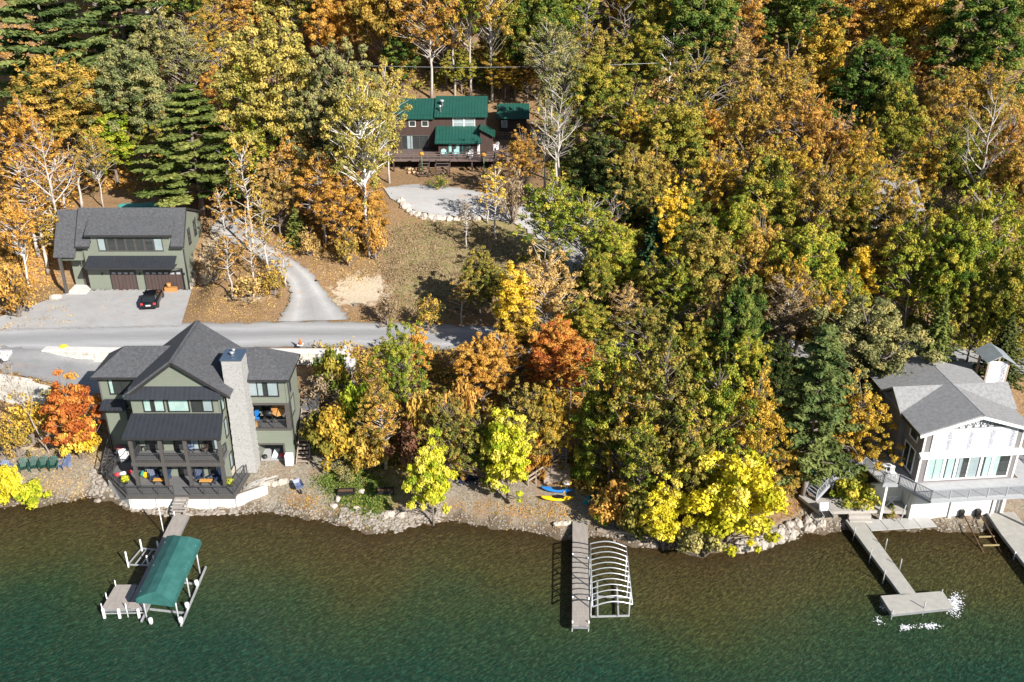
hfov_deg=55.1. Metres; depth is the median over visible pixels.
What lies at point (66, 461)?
adirondack chair
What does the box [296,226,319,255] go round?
brush
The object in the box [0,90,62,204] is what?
broadleaf tree
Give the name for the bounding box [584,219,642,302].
broadleaf tree
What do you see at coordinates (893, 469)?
garden chair
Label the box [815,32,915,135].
broadleaf tree
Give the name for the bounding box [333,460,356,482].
brush
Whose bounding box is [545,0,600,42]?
broadleaf tree
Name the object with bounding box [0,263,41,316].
brush
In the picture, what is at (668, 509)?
waterside tree
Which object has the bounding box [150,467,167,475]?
glass door
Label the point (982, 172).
bare tree
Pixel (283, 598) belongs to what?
water
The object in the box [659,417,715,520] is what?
broadleaf tree
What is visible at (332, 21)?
broadleaf tree
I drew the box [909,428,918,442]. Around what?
window
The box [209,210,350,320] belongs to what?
driveway
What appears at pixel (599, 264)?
broadleaf tree
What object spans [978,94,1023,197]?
broadleaf tree
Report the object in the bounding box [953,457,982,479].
window
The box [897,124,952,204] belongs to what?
broadleaf tree
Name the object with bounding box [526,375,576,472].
broadleaf tree
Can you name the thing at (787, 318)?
sparse tree
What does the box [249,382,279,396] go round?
window
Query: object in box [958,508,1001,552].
boat railway
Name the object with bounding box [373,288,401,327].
brush
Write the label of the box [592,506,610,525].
shrub
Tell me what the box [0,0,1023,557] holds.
ground
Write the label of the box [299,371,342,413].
brush
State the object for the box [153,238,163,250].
window
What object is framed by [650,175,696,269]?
broadleaf tree
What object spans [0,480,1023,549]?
shore pebbles
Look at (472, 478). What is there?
adirondack chair
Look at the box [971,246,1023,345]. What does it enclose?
broadleaf tree
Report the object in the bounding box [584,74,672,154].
broadleaf tree
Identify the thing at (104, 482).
shore boulder
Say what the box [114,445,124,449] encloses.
folded towel
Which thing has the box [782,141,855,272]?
broadleaf tree
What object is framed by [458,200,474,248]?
young tree
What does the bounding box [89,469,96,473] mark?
shore boulder
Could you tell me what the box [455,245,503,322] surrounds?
broadleaf tree
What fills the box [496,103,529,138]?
garden shed
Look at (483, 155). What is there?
flower basket
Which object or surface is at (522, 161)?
broadleaf tree
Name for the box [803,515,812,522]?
riprap boulder
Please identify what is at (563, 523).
edge stone
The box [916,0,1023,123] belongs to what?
broadleaf tree
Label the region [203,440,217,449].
glass door
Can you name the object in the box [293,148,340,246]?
sparse tree
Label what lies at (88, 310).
apron
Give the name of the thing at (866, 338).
broadleaf tree
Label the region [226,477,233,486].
potted plant
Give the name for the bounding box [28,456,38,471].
adirondack chair
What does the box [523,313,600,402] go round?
broadleaf tree
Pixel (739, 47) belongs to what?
broadleaf tree
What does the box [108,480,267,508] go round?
sea wall
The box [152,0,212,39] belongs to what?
broadleaf tree
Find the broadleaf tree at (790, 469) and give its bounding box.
[768,443,804,498]
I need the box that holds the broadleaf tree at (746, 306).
[703,262,772,375]
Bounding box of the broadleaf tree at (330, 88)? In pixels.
[284,36,391,211]
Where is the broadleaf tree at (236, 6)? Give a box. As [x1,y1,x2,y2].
[210,0,280,46]
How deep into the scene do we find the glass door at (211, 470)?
88.23 m
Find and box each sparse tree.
[0,194,36,286]
[69,130,121,206]
[115,0,177,55]
[250,64,338,213]
[259,127,316,203]
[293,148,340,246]
[319,69,401,256]
[365,55,415,183]
[387,0,460,97]
[430,0,478,95]
[438,0,495,95]
[463,0,524,101]
[476,329,530,397]
[510,169,580,255]
[520,17,585,122]
[537,42,589,160]
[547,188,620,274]
[604,281,658,344]
[748,272,820,346]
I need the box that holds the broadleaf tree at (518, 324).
[493,293,546,371]
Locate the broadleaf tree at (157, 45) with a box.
[125,0,210,97]
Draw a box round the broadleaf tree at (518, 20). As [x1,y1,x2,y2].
[484,0,544,98]
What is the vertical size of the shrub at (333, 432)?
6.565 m
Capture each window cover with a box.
[930,431,955,451]
[952,430,976,449]
[972,429,997,448]
[993,428,1018,447]
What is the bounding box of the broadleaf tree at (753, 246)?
[719,198,794,322]
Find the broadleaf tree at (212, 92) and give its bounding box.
[192,63,229,109]
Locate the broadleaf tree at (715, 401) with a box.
[674,340,764,484]
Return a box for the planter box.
[164,282,177,291]
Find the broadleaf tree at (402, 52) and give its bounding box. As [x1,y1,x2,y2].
[380,24,422,95]
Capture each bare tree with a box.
[0,344,49,452]
[9,111,76,260]
[203,148,243,222]
[530,88,565,191]
[533,77,582,195]
[569,0,603,60]
[595,190,633,252]
[604,1,640,88]
[655,28,684,103]
[956,83,1019,224]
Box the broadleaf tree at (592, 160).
[563,117,633,226]
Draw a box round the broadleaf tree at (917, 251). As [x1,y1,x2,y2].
[868,194,953,331]
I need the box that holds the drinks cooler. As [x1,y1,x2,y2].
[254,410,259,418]
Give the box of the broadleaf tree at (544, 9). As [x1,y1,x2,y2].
[503,0,579,100]
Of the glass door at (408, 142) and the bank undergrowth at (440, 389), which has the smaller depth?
the bank undergrowth at (440, 389)
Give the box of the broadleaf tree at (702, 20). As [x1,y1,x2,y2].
[655,0,745,81]
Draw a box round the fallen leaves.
[9,286,478,506]
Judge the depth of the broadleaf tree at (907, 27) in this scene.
145.05 m
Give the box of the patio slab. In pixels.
[798,494,906,514]
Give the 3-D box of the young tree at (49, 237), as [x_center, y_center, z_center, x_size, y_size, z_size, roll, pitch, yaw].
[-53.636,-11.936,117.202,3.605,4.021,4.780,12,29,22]
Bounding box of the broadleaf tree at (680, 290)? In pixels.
[645,251,714,339]
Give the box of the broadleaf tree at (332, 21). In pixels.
[299,0,358,69]
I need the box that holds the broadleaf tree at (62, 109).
[0,49,130,183]
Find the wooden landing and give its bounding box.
[528,463,569,485]
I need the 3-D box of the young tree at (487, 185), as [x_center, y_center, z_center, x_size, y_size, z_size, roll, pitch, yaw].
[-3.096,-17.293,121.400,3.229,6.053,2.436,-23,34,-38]
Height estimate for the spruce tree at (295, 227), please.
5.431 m
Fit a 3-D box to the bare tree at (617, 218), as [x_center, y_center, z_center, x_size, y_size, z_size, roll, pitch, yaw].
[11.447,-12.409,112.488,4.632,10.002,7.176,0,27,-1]
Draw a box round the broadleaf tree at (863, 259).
[841,245,879,304]
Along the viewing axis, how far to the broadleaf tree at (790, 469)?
82.91 m
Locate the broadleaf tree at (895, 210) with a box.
[837,171,941,293]
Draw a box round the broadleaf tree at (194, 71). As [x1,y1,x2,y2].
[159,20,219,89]
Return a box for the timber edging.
[597,527,634,535]
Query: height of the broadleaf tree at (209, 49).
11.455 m
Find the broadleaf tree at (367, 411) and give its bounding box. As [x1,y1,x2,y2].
[350,369,407,464]
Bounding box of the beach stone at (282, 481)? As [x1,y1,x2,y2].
[278,478,287,484]
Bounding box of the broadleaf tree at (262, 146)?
[219,92,307,215]
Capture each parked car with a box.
[0,348,12,363]
[140,289,163,308]
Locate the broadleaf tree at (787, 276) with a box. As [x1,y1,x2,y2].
[757,252,814,344]
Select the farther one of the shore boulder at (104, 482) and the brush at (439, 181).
the brush at (439, 181)
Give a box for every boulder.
[49,294,61,298]
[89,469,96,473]
[101,480,107,485]
[345,361,354,368]
[396,197,404,201]
[400,203,410,209]
[413,211,420,216]
[419,213,426,219]
[426,214,432,220]
[432,214,441,220]
[446,215,452,221]
[452,216,460,220]
[734,540,742,545]
[739,544,752,551]
[747,546,753,551]
[752,537,759,545]
[758,543,765,550]
[766,541,773,547]
[772,527,784,533]
[777,537,785,543]
[784,520,794,527]
[784,527,791,534]
[786,532,795,539]
[792,520,803,528]
[802,523,809,531]
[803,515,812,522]
[808,523,815,532]
[812,514,821,522]
[814,520,822,527]
[820,518,825,526]
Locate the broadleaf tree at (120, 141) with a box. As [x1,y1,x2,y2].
[82,113,136,185]
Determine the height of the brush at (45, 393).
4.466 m
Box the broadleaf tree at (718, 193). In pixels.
[682,133,748,233]
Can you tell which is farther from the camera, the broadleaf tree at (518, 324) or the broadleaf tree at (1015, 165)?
the broadleaf tree at (1015, 165)
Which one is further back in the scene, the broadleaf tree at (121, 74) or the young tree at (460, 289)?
the broadleaf tree at (121, 74)
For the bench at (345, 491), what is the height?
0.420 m
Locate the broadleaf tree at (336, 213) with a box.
[310,173,377,243]
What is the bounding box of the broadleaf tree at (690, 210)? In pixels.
[658,182,711,263]
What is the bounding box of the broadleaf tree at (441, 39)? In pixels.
[413,1,487,85]
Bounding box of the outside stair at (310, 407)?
[296,390,321,463]
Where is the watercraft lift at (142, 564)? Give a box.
[124,539,158,567]
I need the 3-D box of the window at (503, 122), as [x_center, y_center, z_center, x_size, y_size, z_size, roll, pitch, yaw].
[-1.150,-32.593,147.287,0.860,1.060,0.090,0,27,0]
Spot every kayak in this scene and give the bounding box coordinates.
[541,486,573,492]
[541,495,573,500]
[583,491,600,503]
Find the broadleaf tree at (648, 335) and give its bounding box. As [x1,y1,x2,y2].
[604,297,678,380]
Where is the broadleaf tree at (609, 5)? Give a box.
[600,0,616,29]
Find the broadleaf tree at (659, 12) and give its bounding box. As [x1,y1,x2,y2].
[625,0,693,75]
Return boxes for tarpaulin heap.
[117,203,150,207]
[142,202,164,207]
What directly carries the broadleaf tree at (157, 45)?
on the ground at (360, 300)
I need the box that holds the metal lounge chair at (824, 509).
[818,501,834,522]
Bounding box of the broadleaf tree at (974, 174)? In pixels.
[930,125,999,218]
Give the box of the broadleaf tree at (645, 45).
[615,9,681,101]
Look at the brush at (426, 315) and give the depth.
105.34 m
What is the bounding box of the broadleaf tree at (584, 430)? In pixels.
[572,372,621,481]
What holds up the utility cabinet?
on the ground at (360, 300)
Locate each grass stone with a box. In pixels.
[329,503,337,508]
[385,510,394,517]
[396,512,403,517]
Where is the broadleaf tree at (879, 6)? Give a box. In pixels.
[859,0,884,41]
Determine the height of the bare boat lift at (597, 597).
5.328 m
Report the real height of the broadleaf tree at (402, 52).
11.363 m
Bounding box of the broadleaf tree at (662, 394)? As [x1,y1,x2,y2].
[607,318,721,487]
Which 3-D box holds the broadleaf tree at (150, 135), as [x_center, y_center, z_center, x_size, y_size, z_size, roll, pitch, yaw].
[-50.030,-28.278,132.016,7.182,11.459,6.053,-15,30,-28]
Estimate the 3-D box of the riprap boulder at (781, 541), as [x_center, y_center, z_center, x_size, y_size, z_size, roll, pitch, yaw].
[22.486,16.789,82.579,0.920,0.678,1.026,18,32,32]
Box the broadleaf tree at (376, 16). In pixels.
[337,0,414,88]
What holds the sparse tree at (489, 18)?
on the ground at (360, 300)
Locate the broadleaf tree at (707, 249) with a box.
[664,212,739,323]
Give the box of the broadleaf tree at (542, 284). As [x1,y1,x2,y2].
[503,235,602,330]
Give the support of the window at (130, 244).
in the garage building
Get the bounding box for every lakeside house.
[90,320,302,498]
[854,355,1023,520]
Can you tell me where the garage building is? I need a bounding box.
[53,208,202,293]
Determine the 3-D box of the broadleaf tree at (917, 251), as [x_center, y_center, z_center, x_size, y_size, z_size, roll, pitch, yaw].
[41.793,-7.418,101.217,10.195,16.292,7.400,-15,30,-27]
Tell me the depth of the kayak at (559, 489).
86.83 m
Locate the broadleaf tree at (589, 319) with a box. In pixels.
[556,295,622,356]
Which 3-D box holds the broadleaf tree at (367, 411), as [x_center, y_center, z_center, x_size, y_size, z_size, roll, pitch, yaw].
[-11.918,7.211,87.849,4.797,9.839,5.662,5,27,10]
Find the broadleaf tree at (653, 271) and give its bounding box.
[631,250,676,331]
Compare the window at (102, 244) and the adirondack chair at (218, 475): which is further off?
the window at (102, 244)
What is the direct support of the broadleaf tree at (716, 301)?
on the ground at (360, 300)
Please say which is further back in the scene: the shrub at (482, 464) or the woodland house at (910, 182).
the woodland house at (910, 182)
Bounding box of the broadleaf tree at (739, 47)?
[702,19,767,113]
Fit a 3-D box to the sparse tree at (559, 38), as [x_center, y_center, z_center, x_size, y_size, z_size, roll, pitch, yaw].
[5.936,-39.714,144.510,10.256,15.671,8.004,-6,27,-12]
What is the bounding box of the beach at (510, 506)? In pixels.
[257,482,817,530]
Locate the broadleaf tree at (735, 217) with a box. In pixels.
[710,194,762,289]
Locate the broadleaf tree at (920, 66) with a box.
[891,35,956,113]
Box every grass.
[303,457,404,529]
[356,168,535,323]
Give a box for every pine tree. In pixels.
[0,0,115,140]
[76,0,176,63]
[125,83,253,215]
[760,322,867,495]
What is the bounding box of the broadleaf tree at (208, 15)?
[183,0,243,73]
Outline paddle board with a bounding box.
[272,448,279,457]
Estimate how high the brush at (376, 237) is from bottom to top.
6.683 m
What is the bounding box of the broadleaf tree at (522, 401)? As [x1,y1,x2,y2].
[495,377,567,482]
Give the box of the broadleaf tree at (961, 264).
[904,210,992,345]
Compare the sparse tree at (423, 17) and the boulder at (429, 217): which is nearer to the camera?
the boulder at (429, 217)
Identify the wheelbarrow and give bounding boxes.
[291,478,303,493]
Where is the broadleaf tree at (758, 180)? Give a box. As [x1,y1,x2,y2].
[730,129,803,264]
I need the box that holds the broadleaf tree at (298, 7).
[252,0,322,43]
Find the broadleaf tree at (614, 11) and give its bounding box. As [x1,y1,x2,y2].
[604,0,652,42]
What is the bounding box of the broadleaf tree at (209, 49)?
[186,27,223,101]
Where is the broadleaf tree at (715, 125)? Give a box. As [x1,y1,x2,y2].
[688,99,736,196]
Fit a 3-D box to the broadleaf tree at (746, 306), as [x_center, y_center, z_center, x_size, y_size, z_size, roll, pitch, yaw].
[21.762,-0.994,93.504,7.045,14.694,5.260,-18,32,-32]
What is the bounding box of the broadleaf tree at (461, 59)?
[438,46,485,93]
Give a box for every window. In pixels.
[96,238,107,250]
[106,238,116,250]
[107,380,132,394]
[115,238,126,250]
[125,238,135,250]
[126,409,132,419]
[134,238,144,250]
[142,400,165,411]
[143,238,154,250]
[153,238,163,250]
[166,400,190,411]
[187,227,191,244]
[190,400,213,411]
[192,219,196,236]
[221,395,224,411]
[223,416,229,438]
[229,450,233,469]
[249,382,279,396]
[287,381,291,394]
[409,121,415,126]
[421,121,427,126]
[453,118,463,125]
[464,118,474,125]
[501,120,506,126]
[900,439,915,473]
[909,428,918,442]
[923,459,944,480]
[941,458,957,479]
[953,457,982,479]
[978,456,993,477]
[989,455,1011,477]
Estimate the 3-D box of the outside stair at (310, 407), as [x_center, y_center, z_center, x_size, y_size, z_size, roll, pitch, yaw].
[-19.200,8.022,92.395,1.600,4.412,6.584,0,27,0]
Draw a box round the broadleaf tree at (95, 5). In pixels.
[79,0,104,23]
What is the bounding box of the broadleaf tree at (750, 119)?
[715,58,788,184]
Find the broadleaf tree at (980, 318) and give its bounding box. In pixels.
[950,279,1001,361]
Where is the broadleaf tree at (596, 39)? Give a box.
[558,21,634,82]
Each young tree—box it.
[0,147,52,257]
[4,178,56,274]
[31,200,64,271]
[34,148,81,209]
[40,228,55,246]
[51,142,96,207]
[205,185,235,255]
[213,234,240,300]
[224,134,265,256]
[232,201,266,297]
[246,185,282,294]
[267,236,296,286]
[352,360,364,392]
[361,395,405,469]
[448,274,470,326]
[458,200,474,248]
[474,179,497,223]
[480,161,507,238]
[535,114,576,183]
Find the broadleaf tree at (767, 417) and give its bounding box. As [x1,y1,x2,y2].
[722,357,796,490]
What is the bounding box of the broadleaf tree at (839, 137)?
[798,101,866,191]
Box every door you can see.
[82,268,89,284]
[109,270,138,289]
[143,270,184,289]
[145,440,163,449]
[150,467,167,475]
[173,440,199,449]
[178,467,204,475]
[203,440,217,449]
[208,467,219,475]
[261,405,271,411]
[401,135,428,149]
[448,144,469,153]
[514,121,520,130]
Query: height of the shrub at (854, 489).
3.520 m
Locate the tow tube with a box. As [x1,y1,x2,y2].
[114,470,131,476]
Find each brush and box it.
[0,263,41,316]
[0,390,52,447]
[0,407,32,458]
[35,389,59,425]
[198,238,223,282]
[228,271,267,305]
[257,259,286,296]
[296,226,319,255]
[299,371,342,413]
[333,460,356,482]
[334,222,360,266]
[361,208,388,259]
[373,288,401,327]
[415,293,445,333]
[428,174,450,188]
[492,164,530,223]
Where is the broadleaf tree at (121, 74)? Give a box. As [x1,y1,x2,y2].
[81,34,173,171]
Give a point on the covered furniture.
(124, 453)
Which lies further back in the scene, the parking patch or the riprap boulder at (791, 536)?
the parking patch
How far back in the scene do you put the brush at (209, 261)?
113.54 m
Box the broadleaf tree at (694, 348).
[656,307,723,382]
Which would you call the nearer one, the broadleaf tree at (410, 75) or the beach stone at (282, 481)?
the beach stone at (282, 481)
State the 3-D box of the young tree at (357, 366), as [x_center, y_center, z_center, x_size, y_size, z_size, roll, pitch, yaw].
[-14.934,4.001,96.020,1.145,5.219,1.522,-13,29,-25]
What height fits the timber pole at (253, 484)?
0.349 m
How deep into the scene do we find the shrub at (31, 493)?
86.42 m
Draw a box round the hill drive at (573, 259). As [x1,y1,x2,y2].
[539,221,588,322]
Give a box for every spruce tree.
[284,204,310,252]
[630,208,670,284]
[914,293,956,364]
[972,312,1023,394]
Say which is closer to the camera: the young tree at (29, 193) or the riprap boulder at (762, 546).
the riprap boulder at (762, 546)
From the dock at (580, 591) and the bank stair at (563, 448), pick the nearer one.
the dock at (580, 591)
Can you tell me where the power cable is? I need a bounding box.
[104,56,775,67]
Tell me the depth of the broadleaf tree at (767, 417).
79.47 m
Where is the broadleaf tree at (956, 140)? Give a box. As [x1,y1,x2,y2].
[904,116,989,226]
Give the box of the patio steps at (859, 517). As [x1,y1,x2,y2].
[847,513,871,522]
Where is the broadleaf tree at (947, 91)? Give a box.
[918,66,982,150]
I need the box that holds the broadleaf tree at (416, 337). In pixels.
[405,323,434,384]
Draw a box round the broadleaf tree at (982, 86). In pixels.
[950,50,1023,158]
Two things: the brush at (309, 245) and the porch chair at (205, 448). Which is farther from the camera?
the brush at (309, 245)
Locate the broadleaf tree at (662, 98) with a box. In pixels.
[636,67,681,118]
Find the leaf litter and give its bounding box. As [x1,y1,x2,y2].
[0,224,393,467]
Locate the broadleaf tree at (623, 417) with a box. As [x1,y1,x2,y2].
[593,363,665,483]
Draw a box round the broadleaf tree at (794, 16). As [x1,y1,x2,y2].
[734,0,854,70]
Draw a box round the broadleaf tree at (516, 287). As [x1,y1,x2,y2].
[492,260,539,364]
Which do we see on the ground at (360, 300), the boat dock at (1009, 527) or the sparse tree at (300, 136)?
the sparse tree at (300, 136)
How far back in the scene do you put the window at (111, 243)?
114.07 m
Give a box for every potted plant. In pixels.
[120,475,129,484]
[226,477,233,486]
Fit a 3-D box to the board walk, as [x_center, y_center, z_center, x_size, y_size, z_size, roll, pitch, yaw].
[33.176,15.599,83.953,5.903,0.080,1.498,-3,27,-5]
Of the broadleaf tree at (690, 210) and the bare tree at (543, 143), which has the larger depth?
the bare tree at (543, 143)
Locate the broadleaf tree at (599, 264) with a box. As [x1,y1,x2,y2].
[576,247,618,310]
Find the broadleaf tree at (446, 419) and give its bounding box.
[415,386,482,488]
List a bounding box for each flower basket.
[419,152,423,171]
[481,153,485,172]
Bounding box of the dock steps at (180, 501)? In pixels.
[171,497,188,514]
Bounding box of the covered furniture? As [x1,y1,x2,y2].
[115,447,129,461]
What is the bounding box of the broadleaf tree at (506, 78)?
[484,54,525,100]
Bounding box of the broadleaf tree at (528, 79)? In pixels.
[504,57,540,101]
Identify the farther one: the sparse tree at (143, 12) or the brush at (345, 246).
the sparse tree at (143, 12)
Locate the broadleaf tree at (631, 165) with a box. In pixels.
[599,142,671,233]
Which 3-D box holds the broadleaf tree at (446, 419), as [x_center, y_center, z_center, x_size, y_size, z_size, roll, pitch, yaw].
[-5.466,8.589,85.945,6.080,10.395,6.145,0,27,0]
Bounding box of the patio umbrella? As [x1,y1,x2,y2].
[271,405,284,418]
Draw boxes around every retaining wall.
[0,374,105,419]
[41,346,338,365]
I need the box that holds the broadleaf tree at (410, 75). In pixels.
[387,53,416,92]
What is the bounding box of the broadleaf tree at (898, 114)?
[858,71,931,179]
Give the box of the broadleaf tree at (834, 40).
[789,14,851,107]
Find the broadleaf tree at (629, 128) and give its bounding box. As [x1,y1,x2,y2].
[608,97,651,159]
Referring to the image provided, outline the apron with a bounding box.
[0,289,191,329]
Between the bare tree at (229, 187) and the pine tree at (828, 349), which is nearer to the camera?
the pine tree at (828, 349)
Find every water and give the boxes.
[0,496,1023,681]
[873,591,965,631]
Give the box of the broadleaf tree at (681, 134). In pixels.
[640,90,718,188]
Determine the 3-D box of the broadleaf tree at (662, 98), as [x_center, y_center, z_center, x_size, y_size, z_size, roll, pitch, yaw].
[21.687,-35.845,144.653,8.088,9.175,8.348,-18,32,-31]
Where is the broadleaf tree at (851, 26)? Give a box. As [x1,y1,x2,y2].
[807,0,887,66]
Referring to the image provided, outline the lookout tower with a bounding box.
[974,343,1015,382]
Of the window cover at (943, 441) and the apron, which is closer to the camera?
the window cover at (943, 441)
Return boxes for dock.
[100,505,189,618]
[571,521,588,631]
[845,519,952,619]
[986,512,1023,566]
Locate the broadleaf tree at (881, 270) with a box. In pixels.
[846,217,915,308]
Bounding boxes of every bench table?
[153,478,164,484]
[199,479,212,484]
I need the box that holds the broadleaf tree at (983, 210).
[923,176,1023,341]
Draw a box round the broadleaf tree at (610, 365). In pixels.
[569,332,649,484]
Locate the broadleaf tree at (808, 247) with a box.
[759,216,853,353]
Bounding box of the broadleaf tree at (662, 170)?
[643,136,681,220]
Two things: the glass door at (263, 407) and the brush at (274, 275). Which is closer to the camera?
the glass door at (263, 407)
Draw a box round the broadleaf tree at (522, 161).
[496,124,550,199]
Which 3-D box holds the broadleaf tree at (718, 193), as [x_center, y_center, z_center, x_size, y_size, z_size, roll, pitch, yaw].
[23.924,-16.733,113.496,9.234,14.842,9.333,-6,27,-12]
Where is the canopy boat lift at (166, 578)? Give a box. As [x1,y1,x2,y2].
[136,535,206,626]
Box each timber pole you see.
[243,480,264,488]
[256,475,277,482]
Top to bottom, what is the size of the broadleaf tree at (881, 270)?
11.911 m
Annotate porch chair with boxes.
[187,441,194,452]
[201,442,207,452]
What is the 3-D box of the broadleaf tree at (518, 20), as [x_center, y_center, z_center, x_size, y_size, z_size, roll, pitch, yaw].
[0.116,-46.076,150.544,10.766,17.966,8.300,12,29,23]
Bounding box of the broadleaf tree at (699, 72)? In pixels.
[644,34,746,152]
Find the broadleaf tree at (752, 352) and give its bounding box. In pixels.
[716,330,774,427]
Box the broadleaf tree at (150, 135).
[119,88,162,169]
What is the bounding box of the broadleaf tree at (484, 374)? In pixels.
[452,331,516,412]
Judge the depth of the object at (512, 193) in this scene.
120.68 m
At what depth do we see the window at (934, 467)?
82.36 m
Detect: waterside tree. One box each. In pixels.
[38,367,103,458]
[401,427,457,525]
[480,407,536,503]
[637,472,697,550]
[675,446,788,557]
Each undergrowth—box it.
[0,0,393,292]
[298,336,872,549]
[375,0,1023,368]
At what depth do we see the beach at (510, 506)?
85.81 m
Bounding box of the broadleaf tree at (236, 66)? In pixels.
[219,61,248,107]
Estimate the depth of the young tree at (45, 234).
115.23 m
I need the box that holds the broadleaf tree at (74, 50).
[42,28,95,67]
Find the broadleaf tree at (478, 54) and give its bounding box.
[473,24,519,91]
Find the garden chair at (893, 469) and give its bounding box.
[889,466,896,478]
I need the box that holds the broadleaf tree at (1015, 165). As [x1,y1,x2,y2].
[983,135,1023,253]
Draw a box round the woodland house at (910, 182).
[829,180,924,246]
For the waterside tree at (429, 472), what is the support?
on the ground at (360, 300)
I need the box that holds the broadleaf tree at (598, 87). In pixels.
[551,45,637,143]
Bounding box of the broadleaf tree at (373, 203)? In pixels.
[341,184,389,245]
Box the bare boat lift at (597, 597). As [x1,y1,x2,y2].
[589,541,632,617]
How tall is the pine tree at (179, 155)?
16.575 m
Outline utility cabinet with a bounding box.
[284,452,293,465]
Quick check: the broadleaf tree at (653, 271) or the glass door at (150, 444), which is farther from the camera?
the broadleaf tree at (653, 271)
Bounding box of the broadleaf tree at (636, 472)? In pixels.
[610,402,669,495]
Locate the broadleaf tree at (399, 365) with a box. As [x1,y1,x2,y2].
[364,317,429,432]
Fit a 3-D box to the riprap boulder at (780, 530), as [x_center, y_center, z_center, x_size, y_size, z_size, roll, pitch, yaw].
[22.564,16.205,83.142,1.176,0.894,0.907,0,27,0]
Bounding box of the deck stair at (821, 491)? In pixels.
[806,458,866,500]
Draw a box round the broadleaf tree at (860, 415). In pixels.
[814,367,906,471]
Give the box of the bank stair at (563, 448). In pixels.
[553,391,570,462]
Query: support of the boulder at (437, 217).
on the ground at (360, 300)
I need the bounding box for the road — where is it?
[0,320,1023,373]
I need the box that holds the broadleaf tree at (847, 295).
[815,260,878,322]
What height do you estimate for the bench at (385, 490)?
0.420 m
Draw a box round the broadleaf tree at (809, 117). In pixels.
[760,84,838,180]
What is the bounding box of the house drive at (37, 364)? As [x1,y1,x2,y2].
[0,345,101,393]
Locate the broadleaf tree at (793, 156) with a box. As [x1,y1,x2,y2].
[762,132,826,241]
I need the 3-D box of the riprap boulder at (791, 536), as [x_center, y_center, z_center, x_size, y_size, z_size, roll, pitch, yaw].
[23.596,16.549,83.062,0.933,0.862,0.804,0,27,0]
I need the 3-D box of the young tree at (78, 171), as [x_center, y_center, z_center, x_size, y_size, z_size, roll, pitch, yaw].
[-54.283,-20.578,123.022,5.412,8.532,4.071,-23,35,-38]
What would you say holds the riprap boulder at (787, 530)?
on the ground at (360, 300)
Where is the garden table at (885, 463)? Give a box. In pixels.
[881,460,894,473]
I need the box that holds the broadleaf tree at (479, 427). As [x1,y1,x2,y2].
[446,404,496,489]
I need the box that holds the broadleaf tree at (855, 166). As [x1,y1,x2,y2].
[830,111,891,194]
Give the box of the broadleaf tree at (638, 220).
[600,169,651,240]
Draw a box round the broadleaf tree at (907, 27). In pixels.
[859,0,950,68]
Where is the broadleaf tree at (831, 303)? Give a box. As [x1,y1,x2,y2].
[795,276,849,368]
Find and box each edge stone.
[553,521,560,526]
[559,521,566,525]
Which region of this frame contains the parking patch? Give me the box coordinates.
[384,184,553,239]
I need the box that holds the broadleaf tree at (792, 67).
[728,28,820,153]
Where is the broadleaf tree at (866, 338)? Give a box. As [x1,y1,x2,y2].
[796,293,947,406]
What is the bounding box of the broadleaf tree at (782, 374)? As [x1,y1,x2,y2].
[750,335,798,411]
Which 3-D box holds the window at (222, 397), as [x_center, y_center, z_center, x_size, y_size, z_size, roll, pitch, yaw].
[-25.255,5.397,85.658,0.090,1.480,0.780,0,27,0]
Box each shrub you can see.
[0,463,24,504]
[13,477,53,509]
[59,414,101,458]
[298,409,325,454]
[306,403,366,471]
[311,345,352,399]
[336,380,374,437]
[341,424,388,473]
[383,421,430,467]
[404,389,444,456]
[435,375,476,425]
[442,411,482,480]
[468,422,519,487]
[520,417,558,480]
[570,446,603,487]
[588,479,637,526]
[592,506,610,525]
[611,482,665,540]
[673,512,725,556]
[826,470,880,510]
[884,503,895,518]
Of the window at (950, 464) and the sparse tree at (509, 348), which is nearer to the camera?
the window at (950, 464)
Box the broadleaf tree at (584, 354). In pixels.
[567,341,606,396]
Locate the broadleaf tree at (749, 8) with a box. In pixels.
[722,0,771,91]
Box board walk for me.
[865,517,936,530]
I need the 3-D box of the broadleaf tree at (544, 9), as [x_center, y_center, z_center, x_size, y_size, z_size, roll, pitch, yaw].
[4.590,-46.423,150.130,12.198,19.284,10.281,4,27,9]
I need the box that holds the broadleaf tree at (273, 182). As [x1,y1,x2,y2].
[249,152,302,238]
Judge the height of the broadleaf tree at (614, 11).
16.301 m
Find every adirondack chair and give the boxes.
[0,459,14,467]
[18,457,28,473]
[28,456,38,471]
[38,455,48,471]
[47,455,57,471]
[57,454,71,470]
[146,467,158,482]
[157,467,171,478]
[194,467,203,482]
[208,468,221,484]
[459,472,469,485]
[468,471,477,484]
[493,142,498,149]
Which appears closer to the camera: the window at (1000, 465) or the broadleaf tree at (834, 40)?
the window at (1000, 465)
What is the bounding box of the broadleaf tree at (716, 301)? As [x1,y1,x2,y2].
[687,282,733,377]
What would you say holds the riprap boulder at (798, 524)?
on the ground at (360, 300)
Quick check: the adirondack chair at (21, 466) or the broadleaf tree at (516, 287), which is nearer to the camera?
the adirondack chair at (21, 466)
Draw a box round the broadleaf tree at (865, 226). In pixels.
[823,174,892,273]
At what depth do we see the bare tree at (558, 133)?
123.01 m
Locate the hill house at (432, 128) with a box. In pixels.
[386,96,510,177]
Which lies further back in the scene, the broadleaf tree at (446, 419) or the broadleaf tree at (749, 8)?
the broadleaf tree at (749, 8)
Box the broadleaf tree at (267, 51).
[206,1,327,209]
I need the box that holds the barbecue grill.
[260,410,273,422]

